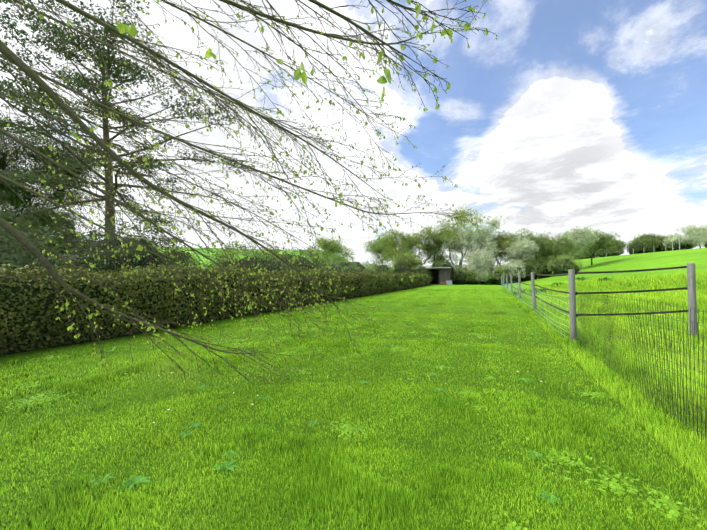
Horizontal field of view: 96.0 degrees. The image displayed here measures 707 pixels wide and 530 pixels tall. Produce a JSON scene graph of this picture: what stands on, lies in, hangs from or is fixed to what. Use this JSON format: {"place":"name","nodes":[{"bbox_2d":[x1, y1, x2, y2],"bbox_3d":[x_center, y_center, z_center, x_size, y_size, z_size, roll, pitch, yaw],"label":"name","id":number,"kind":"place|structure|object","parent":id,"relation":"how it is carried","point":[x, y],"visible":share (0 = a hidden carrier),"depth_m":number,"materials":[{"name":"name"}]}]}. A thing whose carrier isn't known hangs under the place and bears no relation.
{"place":"outdoors","nodes":[
{"label":"outdoors","id":0,"kind":"place"},
{"bbox_2d":[0,246,706,529],"bbox_3d":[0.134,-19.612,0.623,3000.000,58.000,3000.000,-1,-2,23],"label":"terrain","id":1,"kind":"structure","parent":0,"point":[674,258],"depth_m":3.09,"materials":[{"name":"green plant"}]},
{"bbox_2d":[0,0,262,242],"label":"pine","id":2,"kind":"object","parent":1,"relation":"on","point":[115,70],"depth_m":17.30,"materials":[{"name":"green plant"}]},
{"bbox_2d":[0,260,430,356],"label":"hedge","id":3,"kind":"object","parent":1,"relation":"on","point":[22,275],"depth_m":7.56,"materials":[{"name":"green plant"}]},
{"bbox_2d":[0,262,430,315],"bbox_3d":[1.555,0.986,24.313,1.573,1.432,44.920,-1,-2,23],"label":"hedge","id":4,"kind":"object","parent":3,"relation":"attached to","point":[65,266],"depth_m":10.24,"materials":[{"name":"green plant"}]},
{"bbox_2d":[0,0,496,396],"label":"branches","id":5,"kind":"object","parent":1,"relation":"on","point":[11,57],"depth_m":3.68,"materials":[{"name":"brown plant"}]},
{"bbox_2d":[1,0,485,393],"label":"leaves","id":6,"kind":"object","parent":5,"relation":"attached to","point":[228,156],"visible":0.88,"depth_m":3.84,"materials":[{"name":"green plant"}]},
{"bbox_2d":[25,309,563,505],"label":"weeds","id":7,"kind":"object","parent":1,"relation":"on","point":[134,479],"visible":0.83,"depth_m":2.45,"materials":[{"name":"green plant"}]},
{"bbox_2d":[0,237,706,284],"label":"shrub","id":8,"kind":"object","parent":1,"relation":"on","point":[462,280],"visible":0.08,"depth_m":20.84,"materials":[{"name":"green plant"}]},
{"bbox_2d":[0,113,706,283],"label":"tree","id":9,"kind":"object","parent":1,"relation":"on","point":[8,240],"depth_m":25.09,"materials":[{"name":"green plant"}]},
{"bbox_2d":[305,203,684,281],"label":"trees","id":10,"kind":"object","parent":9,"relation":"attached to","point":[404,244],"visible":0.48,"depth_m":53.91,"materials":[{"name":"green plant"}]},
{"bbox_2d":[3,324,706,529],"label":"clover patches","id":11,"kind":"object","parent":1,"relation":"on","point":[667,504],"visible":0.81,"depth_m":2.61,"materials":[{"name":"green plant"}]},
{"bbox_2d":[27,223,706,280],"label":"tree leaves","id":12,"kind":"object","parent":1,"relation":"on","point":[651,242],"visible":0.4,"depth_m":53.58,"materials":[{"name":"green plant"}]},
{"bbox_2d":[427,268,452,284],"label":"shed","id":13,"kind":"structure","parent":1,"relation":"on","point":[441,275],"depth_m":47.70,"materials":[{"name":"brown wood"}]},
{"bbox_2d":[501,281,564,335],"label":"fence net verticals","id":14,"kind":"object","parent":1,"relation":"on","point":[539,296],"visible":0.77,"depth_m":10.11,"materials":[{"name":"grey metal"}]},
{"bbox_2d":[513,276,614,294],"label":"pasture weed clumps","id":15,"kind":"object","parent":1,"relation":"on","point":[576,279],"visible":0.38,"depth_m":24.40,"materials":[{"name":"green plant"}]},
{"bbox_2d":[501,263,697,342],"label":"fence posts","id":16,"kind":"object","parent":1,"relation":"on","point":[691,284],"visible":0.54,"depth_m":6.30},
{"bbox_2d":[501,282,568,335],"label":"fence net strands","id":17,"kind":"object","parent":16,"relation":"attached to","point":[540,306],"visible":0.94,"depth_m":9.18,"materials":[{"name":"white metal"}]},
{"bbox_2d":[502,266,687,315],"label":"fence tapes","id":18,"kind":"object","parent":16,"relation":"attached to","point":[654,290],"visible":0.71,"depth_m":6.28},
{"bbox_2d":[577,292,706,447],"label":"fence wire","id":19,"kind":"object","parent":16,"relation":"attached to","point":[600,323],"visible":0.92,"depth_m":3.19,"materials":[{"name":"grey metal"}]},
{"bbox_2d":[503,288,706,433],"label":"tall grass tufts","id":20,"kind":"object","parent":1,"relation":"on","point":[565,337],"visible":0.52,"depth_m":6.29,"materials":[{"name":"green plant"}]},
{"bbox_2d":[595,238,679,257],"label":"trunks","id":21,"kind":"object","parent":1,"relation":"on","point":[665,247],"visible":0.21,"depth_m":63.74,"materials":[{"name":"grey"}]},
{"bbox_2d":[0,0,706,268],"label":"sky","id":22,"kind":"structure","parent":0,"point":[580,112],"materials":[{"name":"white"}]},
{"bbox_2d":[446,280,451,284],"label":"box","id":23,"kind":"object","parent":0,"point":[448,282],"visible":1,"depth_m":46.98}
]}

